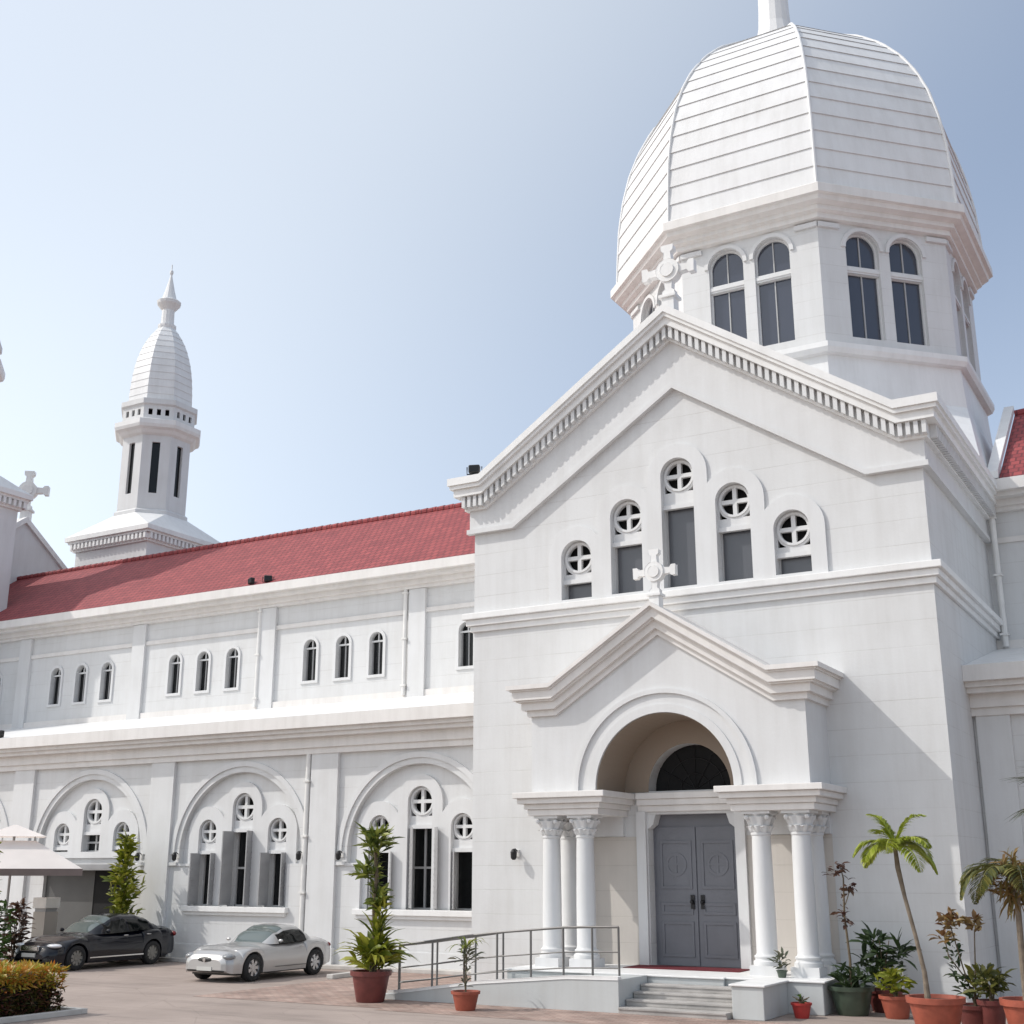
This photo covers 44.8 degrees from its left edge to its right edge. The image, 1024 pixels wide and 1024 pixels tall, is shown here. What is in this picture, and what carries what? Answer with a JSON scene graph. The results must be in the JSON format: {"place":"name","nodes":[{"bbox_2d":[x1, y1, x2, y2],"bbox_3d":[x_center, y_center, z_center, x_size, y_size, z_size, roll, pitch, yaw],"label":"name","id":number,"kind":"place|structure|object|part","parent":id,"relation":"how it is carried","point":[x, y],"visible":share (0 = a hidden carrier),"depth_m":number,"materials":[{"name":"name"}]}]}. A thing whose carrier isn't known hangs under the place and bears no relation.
{"place":"outdoors","nodes":[
{"label":"outdoors","id":0,"kind":"place"},
{"bbox_2d":[172,957,470,970],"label":"pavement","id":1,"kind":"structure","parent":0,"point":[357,965],"depth_m":34.48,"materials":[{"name":"grey concrete"}]},
{"bbox_2d":[198,972,790,1023],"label":"paved path","id":2,"kind":"structure","parent":0,"point":[339,992],"depth_m":25.51,"materials":[{"name":"grey concrete"}]},
{"bbox_2d":[335,820,420,1002],"bbox_3d":[-2.865,8.487,26.604,1.866,3.726,1.831,-9,-18,29],"label":"potted plant","id":3,"kind":"object","parent":2,"relation":"on","point":[370,980],"visible":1,"depth_m":26.28,"materials":[{"name":"green plant"}]},
{"bbox_2d":[448,937,486,1010],"bbox_3d":[-0.897,9.149,24.646,0.889,1.369,0.914,-9,-18,29],"label":"potted plant","id":4,"kind":"object","parent":2,"relation":"on","point":[465,1000],"visible":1,"depth_m":24.54,"materials":[{"name":"green plant"}]},
{"bbox_2d":[618,983,732,1019],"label":"entrance steps","id":5,"kind":"structure","parent":2,"relation":"on","point":[686,1001],"depth_m":23.89,"materials":[{"name":"white concrete"}]},
{"bbox_2d":[3,954,1007,1023],"bbox_3d":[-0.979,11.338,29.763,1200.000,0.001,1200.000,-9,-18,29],"label":"ground","id":6,"kind":"structure","parent":0,"point":[135,992],"depth_m":25.18,"materials":[{"name":"concrete"}]},
{"bbox_2d":[0,899,16,958],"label":"shrub","id":7,"kind":"object","parent":6,"relation":"on","point":[6,939],"visible":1,"depth_m":34.39,"materials":[{"name":"green plant"}]},
{"bbox_2d":[0,897,35,964],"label":"shrub","id":8,"kind":"object","parent":6,"relation":"on","point":[20,935],"visible":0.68,"depth_m":35.29,"materials":[{"name":"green plant"}]},
{"bbox_2d":[0,959,69,1016],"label":"hedge","id":9,"kind":"object","parent":6,"relation":"on","point":[24,989],"visible":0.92,"depth_m":23.35,"materials":[{"name":"orange plant"}]},
{"bbox_2d":[0,825,82,959],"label":"canopy","id":10,"kind":"object","parent":6,"relation":"on","point":[27,858],"visible":0.94,"depth_m":36.99,"materials":[{"name":"beige fabric"}]},
{"bbox_2d":[0,1005,87,1023],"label":"kerb","id":11,"kind":"structure","parent":6,"relation":"on","point":[66,1011],"depth_m":23.13,"materials":[{"name":"white concrete"}]},
{"bbox_2d":[31,897,60,938],"bbox_3d":[-14.528,12.932,38.603,0.600,1.840,0.560,-9,-18,29],"label":"cabinet","id":12,"kind":"object","parent":6,"relation":"on","point":[45,916],"visible":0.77,"depth_m":38.52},
{"bbox_2d":[11,913,175,970],"bbox_3d":[-12.027,12.387,36.020,2.070,1.455,4.785,-9,-18,29],"label":"parked car","id":13,"kind":"object","parent":6,"relation":"on","point":[101,937],"visible":0.94,"depth_m":35.43,"materials":[{"name":"black paint"}]},
{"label":"side window","id":14,"kind":"part","parent":13,"relation":"part of","materials":[{"name":"black glass"}]},
{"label":"side window","id":15,"kind":"part","parent":13,"relation":"part of","materials":[{"name":"black glass"}]},
{"bbox_2d":[100,828,146,960],"bbox_3d":[-12.016,11.841,38.602,1.502,3.936,1.518,-9,-18,29],"label":"columnar shrub","id":16,"kind":"object","parent":6,"relation":"on","point":[120,902],"visible":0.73,"depth_m":38.55,"materials":[{"name":"green plant"}]},
{"bbox_2d":[7,952,470,978],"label":"kerb","id":17,"kind":"structure","parent":6,"relation":"on","point":[347,967],"depth_m":33.40,"materials":[{"name":"grey concrete"}]},
{"bbox_2d":[185,923,330,981],"bbox_3d":[-6.567,11.423,32.401,1.910,1.300,4.130,-9,-18,29],"label":"parked car","id":18,"kind":"object","parent":6,"relation":"on","point":[252,953],"visible":1,"depth_m":31.72,"materials":[{"name":"silver metal"}]},
{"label":"side window","id":19,"kind":"part","parent":18,"relation":"part of","materials":[{"name":"black glass"}]},
{"bbox_2d":[0,0,1023,1005],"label":"cathedral","id":20,"kind":"structure","parent":6,"relation":"on","point":[681,621],"depth_m":33.02,"materials":[{"name":"white paint"}]},
{"bbox_2d":[0,673,2,705],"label":"clerestory window","id":21,"kind":"structure","parent":20,"relation":"in","point":[1,676],"depth_m":52.54,"materials":[{"name":"white paint"}]},
{"bbox_2d":[0,730,4,737],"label":"floodlight","id":22,"kind":"object","parent":20,"relation":"on","point":[2,733],"visible":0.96,"depth_m":44.13,"materials":[{"name":"metal"}]},
{"bbox_2d":[46,665,63,707],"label":"clerestory window","id":23,"kind":"structure","parent":20,"relation":"in","point":[58,683],"depth_m":51.03,"materials":[{"name":"white paint"}]},
{"bbox_2d":[55,824,68,851],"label":"window","id":24,"kind":"structure","parent":20,"relation":"in","point":[62,845],"depth_m":42.34,"materials":[{"name":"white paint"}]},
{"bbox_2d":[71,662,88,704],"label":"clerestory window","id":25,"kind":"structure","parent":20,"relation":"in","point":[83,678],"depth_m":50.32,"materials":[{"name":"white paint"}]},
{"bbox_2d":[45,864,127,932],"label":"side door","id":26,"kind":"structure","parent":20,"relation":"in","point":[84,895],"depth_m":41.07,"materials":[{"name":"grey paint"}]},
{"bbox_2d":[84,799,101,851],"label":"window","id":27,"kind":"structure","parent":20,"relation":"in","point":[92,829],"depth_m":41.81,"materials":[{"name":"white paint"}]},
{"bbox_2d":[97,660,114,702],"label":"clerestory window","id":28,"kind":"structure","parent":20,"relation":"in","point":[109,672],"depth_m":49.63,"materials":[{"name":"white paint"}]},
{"bbox_2d":[114,822,128,849],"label":"window","id":29,"kind":"structure","parent":20,"relation":"in","point":[126,828],"depth_m":41.05,"materials":[{"name":"white paint"}]},
{"bbox_2d":[135,852,142,860],"bbox_3d":[-11.978,11.061,39.899,0.160,0.274,0.280,-9,-18,29],"label":"wall lamp","id":30,"kind":"object","parent":20,"relation":"attached to","point":[140,855],"visible":0.95,"depth_m":39.83,"materials":[{"name":"metal"}]},
{"bbox_2d":[164,652,182,696],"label":"clerestory window","id":31,"kind":"structure","parent":20,"relation":"in","point":[177,668],"depth_m":47.86,"materials":[{"name":"white paint"}]},
{"bbox_2d":[172,852,179,860],"bbox_3d":[-10.591,10.840,39.133,0.160,0.274,0.280,-9,-18,29],"label":"wall lamp","id":32,"kind":"object","parent":20,"relation":"attached to","point":[175,855],"visible":1,"depth_m":39.05,"materials":[{"name":"metal"}]},
{"bbox_2d":[187,820,215,905],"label":"window","id":33,"kind":"structure","parent":20,"relation":"in","point":[207,848],"depth_m":38.89,"materials":[{"name":"white paint"}]},
{"bbox_2d":[193,649,211,693],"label":"clerestory window","id":34,"kind":"structure","parent":20,"relation":"in","point":[205,669],"depth_m":47.17,"materials":[{"name":"white paint"}]},
{"bbox_2d":[222,645,240,690],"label":"clerestory window","id":35,"kind":"structure","parent":20,"relation":"in","point":[235,658],"depth_m":46.47,"materials":[{"name":"white paint"}]},
{"bbox_2d":[218,793,253,905],"bbox_3d":[-8.295,10.375,38.308,1.019,3.390,0.793,-9,-18,29],"label":"window","id":36,"kind":"structure","parent":20,"relation":"in","point":[243,827],"depth_m":38.33,"materials":[{"name":"white paint"}]},
{"bbox_2d":[248,577,254,584],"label":"floodlight","id":37,"kind":"object","parent":20,"relation":"on","point":[251,580],"visible":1,"depth_m":46.01,"materials":[{"name":"metal"}]},
{"bbox_2d":[262,575,273,581],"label":"floodlight","id":38,"kind":"object","parent":20,"relation":"on","point":[267,578],"visible":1,"depth_m":45.66,"materials":[{"name":"metal"}]},
{"bbox_2d":[257,818,286,906],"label":"window","id":39,"kind":"structure","parent":20,"relation":"in","point":[278,848],"depth_m":37.57,"materials":[{"name":"white paint"}]},
{"bbox_2d":[296,851,301,859],"bbox_3d":[-6.272,10.153,36.750,0.160,0.274,0.280,-9,-18,29],"label":"wall lamp","id":40,"kind":"object","parent":20,"relation":"attached to","point":[298,855],"visible":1,"depth_m":36.65,"materials":[{"name":"metal"}]},
{"bbox_2d":[300,636,319,683],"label":"clerestory window","id":41,"kind":"structure","parent":20,"relation":"in","point":[312,665],"depth_m":44.71,"materials":[{"name":"white paint"}]},
{"bbox_2d":[336,850,343,859],"bbox_3d":[-4.997,9.950,36.047,0.160,0.274,0.280,-9,-18,29],"label":"wall lamp","id":42,"kind":"object","parent":20,"relation":"attached to","point":[339,854],"visible":1,"depth_m":35.96,"materials":[{"name":"metal"}]},
{"bbox_2d":[332,633,351,680],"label":"clerestory window","id":43,"kind":"structure","parent":20,"relation":"in","point":[345,648],"depth_m":44.02,"materials":[{"name":"white paint"}]},
{"bbox_2d":[366,629,385,677],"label":"clerestory window","id":44,"kind":"structure","parent":20,"relation":"in","point":[379,643],"depth_m":43.33,"materials":[{"name":"white paint"}]},
{"bbox_2d":[368,815,390,908],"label":"window","id":45,"kind":"structure","parent":20,"relation":"in","point":[384,861],"depth_m":35.90,"materials":[{"name":"black glass"}]},
{"bbox_2d":[408,786,437,909],"bbox_3d":[-2.423,9.458,35.129,1.178,3.390,0.681,-9,-18,29],"label":"window","id":46,"kind":"structure","parent":20,"relation":"in","point":[420,827],"depth_m":35.28,"materials":[{"name":"black glass"}]},
{"bbox_2d":[452,813,472,909],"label":"window","id":47,"kind":"structure","parent":20,"relation":"in","point":[462,846],"depth_m":34.54,"materials":[{"name":"black glass"}]},
{"bbox_2d":[455,620,473,669],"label":"clerestory window","id":48,"kind":"structure","parent":20,"relation":"in","point":[467,659],"depth_m":41.57,"materials":[{"name":"white paint"}]},
{"bbox_2d":[466,465,481,474],"bbox_3d":[-1.000,-1.075,32.984,0.433,0.340,0.185,-3,-16,9],"label":"floodlight","id":49,"kind":"object","parent":20,"relation":"attached to","point":[473,469],"visible":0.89,"depth_m":32.92,"materials":[{"name":"metal"}]},
{"bbox_2d":[510,848,519,859],"bbox_3d":[0.070,8.218,29.868,0.160,0.274,0.280,-9,-18,29],"label":"wall lamp","id":50,"kind":"object","parent":20,"relation":"attached to","point":[515,853],"visible":1,"depth_m":29.78,"materials":[{"name":"metal"}]},
{"bbox_2d":[564,542,591,599],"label":"window","id":51,"kind":"structure","parent":20,"relation":"in","point":[578,583],"depth_m":31.24,"materials":[{"name":"white paint"}]},
{"bbox_2d":[613,501,642,593],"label":"window","id":52,"kind":"structure","parent":20,"relation":"in","point":[627,544],"depth_m":30.72,"materials":[{"name":"white paint"}]},
{"bbox_2d":[647,301,654,316],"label":"drum window","id":53,"kind":"structure","parent":20,"relation":"in","point":[650,310],"depth_m":42.60,"materials":[{"name":"grey glass"}]},
{"bbox_2d":[663,460,696,587],"bbox_3d":[4.140,0.278,30.172,0.900,3.240,0.320,-9,-18,29],"label":"window","id":54,"kind":"structure","parent":20,"relation":"in","point":[678,506],"depth_m":30.19,"materials":[{"name":"grey glass"}]},
{"bbox_2d":[656,745,730,790],"bbox_3d":[4.234,5.906,28.718,2.060,1.100,0.062,-9,-18,29],"label":"tympanum window","id":55,"kind":"structure","parent":20,"relation":"in","point":[691,767],"depth_m":28.75,"materials":[{"name":"glass"}]},
{"bbox_2d":[653,813,740,967],"bbox_3d":[4.156,8.452,27.842,2.100,3.280,0.195,-9,-18,29],"label":"door","id":56,"kind":"structure","parent":20,"relation":"in","point":[696,892],"depth_m":27.85,"materials":[{"name":"wood"}]},
{"bbox_2d":[710,251,746,338],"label":"drum window","id":57,"kind":"structure","parent":20,"relation":"in","point":[727,290],"depth_m":38.74,"materials":[{"name":"grey glass"}]},
{"bbox_2d":[718,484,752,580],"bbox_3d":[5.336,0.496,29.394,0.900,2.390,0.320,-9,-18,29],"label":"window","id":58,"kind":"structure","parent":20,"relation":"in","point":[734,528],"depth_m":29.38,"materials":[{"name":"grey glass"}]},
{"bbox_2d":[756,240,795,345],"bbox_3d":[8.023,-6.706,37.887,1.160,3.540,0.190,-9,-18,29],"label":"drum window","id":59,"kind":"structure","parent":20,"relation":"in","point":[773,268],"depth_m":37.94,"materials":[{"name":"grey glass"}]},
{"bbox_2d":[776,511,811,574],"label":"window","id":60,"kind":"structure","parent":20,"relation":"in","point":[792,529],"depth_m":28.59,"materials":[{"name":"white paint"}]},
{"bbox_2d":[845,235,883,339],"bbox_3d":[10.604,-6.799,37.567,1.160,3.540,0.190,4,-17,-15],"label":"drum window","id":61,"kind":"structure","parent":20,"relation":"in","point":[863,274],"depth_m":37.61,"materials":[{"name":"grey glass"}]},
{"bbox_2d":[889,241,926,345],"bbox_3d":[12.033,-6.692,37.938,1.160,3.540,0.190,4,-17,-15],"label":"drum window","id":62,"kind":"structure","parent":20,"relation":"in","point":[906,279],"depth_m":37.98,"materials":[{"name":"grey glass"}]},
{"bbox_2d":[953,277,962,355],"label":"drum window","id":63,"kind":"structure","parent":20,"relation":"in","point":[958,305],"depth_m":39.81,"materials":[{"name":"white paint"}]},
{"bbox_2d":[962,295,970,362],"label":"drum window","id":64,"kind":"structure","parent":20,"relation":"in","point":[967,322],"depth_m":41.06,"materials":[{"name":"white paint"}]},
{"bbox_2d":[385,974,646,1012],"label":"access ramp","id":65,"kind":"structure","parent":6,"relation":"on","point":[610,993],"depth_m":24.84,"materials":[{"name":"grey paint"}]},
{"bbox_2d":[400,933,503,988],"bbox_3d":[-1.360,9.942,27.489,2.748,1.337,0.048,-9,-18,29],"label":"handrail","id":66,"kind":"object","parent":65,"relation":"on","point":[475,968],"visible":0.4,"depth_m":27.35,"materials":[{"name":"metal"}]},
{"bbox_2d":[398,926,620,988],"bbox_3d":[-0.166,9.254,25.641,5.278,1.468,0.048,-9,-18,29],"label":"handrail","id":67,"kind":"object","parent":65,"relation":"on","point":[563,967],"visible":0.92,"depth_m":25.44,"materials":[{"name":"metal"}]},
{"bbox_2d":[504,964,855,1020],"bbox_3d":[3.118,9.808,25.570,7.000,0.615,3.637,-9,-18,29],"label":"entrance landing","id":68,"kind":"object","parent":6,"relation":"on","point":[760,998],"visible":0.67,"depth_m":23.89,"materials":[{"name":"grey paint"}]},
{"bbox_2d":[623,965,749,971],"bbox_3d":[3.780,9.822,26.756,2.650,0.013,0.900,-9,-18,29],"label":"doormat","id":69,"kind":"object","parent":68,"relation":"on","point":[715,969],"visible":0.86,"depth_m":26.62,"materials":[{"name":"red carpet"}]},
{"bbox_2d":[767,946,790,977],"bbox_3d":[5.306,8.889,24.543,0.455,0.582,0.435,2,-16,-6],"label":"potted plant","id":70,"kind":"object","parent":68,"relation":"on","point":[782,973],"visible":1,"depth_m":24.56,"materials":[{"name":"green plant"}]},
{"bbox_2d":[790,993,811,1018],"bbox_3d":[5.413,9.237,23.248,0.399,0.424,0.399,-9,-18,29],"label":"potted plant","id":71,"kind":"object","parent":6,"relation":"on","point":[801,1008],"visible":1,"depth_m":23.11,"materials":[{"name":"red plant"}]},
{"bbox_2d":[821,861,877,1016],"bbox_3d":[6.550,8.227,24.077,0.979,2.825,0.911,-9,-18,29],"label":"potted plant","id":72,"kind":"object","parent":6,"relation":"on","point":[851,996],"visible":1,"depth_m":23.70,"materials":[{"name":"green plant"}]},
{"bbox_2d":[845,920,917,1012],"bbox_3d":[7.313,8.940,24.487,1.441,1.682,1.262,-9,-18,29],"label":"potted plant","id":73,"kind":"object","parent":6,"relation":"on","point":[880,960],"visible":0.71,"depth_m":24.41,"materials":[{"name":"green plant"}]},
{"bbox_2d":[873,966,916,1019],"bbox_3d":[7.176,8.991,23.270,0.799,0.909,0.801,-1,-16,5],"label":"potted plant","id":74,"kind":"object","parent":6,"relation":"on","point":[895,1005],"visible":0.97,"depth_m":23.16,"materials":[{"name":"orange plant"}]},
{"bbox_2d":[853,814,965,1023],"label":"potted palm","id":75,"kind":"object","parent":6,"relation":"on","point":[926,1007],"visible":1,"depth_m":21.06,"materials":[{"name":"plant"}]},
{"bbox_2d":[928,906,984,1023],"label":"potted plant","id":76,"kind":"object","parent":6,"relation":"on","point":[971,1013],"visible":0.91,"depth_m":21.78,"materials":[{"name":"brown plant"}]},
{"bbox_2d":[961,962,1015,1023],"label":"potted plant","id":77,"kind":"object","parent":6,"relation":"on","point":[993,1012],"visible":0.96,"depth_m":21.20,"materials":[{"name":"green plant"}]},
{"bbox_2d":[959,846,1023,1023],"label":"potted palm","id":78,"kind":"object","parent":6,"relation":"on","point":[1013,1006],"visible":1,"depth_m":20.32,"materials":[{"name":"plant"}]},
{"bbox_2d":[1005,766,1023,822],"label":"fan palm","id":79,"kind":"object","parent":6,"relation":"on","point":[1021,812],"visible":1,"depth_m":23.05,"materials":[{"name":"green plant"}]},
{"bbox_2d":[0,0,1023,567],"label":"sky","id":80,"kind":"structure","parent":0,"point":[387,230],"materials":[{"name":"blue"}]}
]}

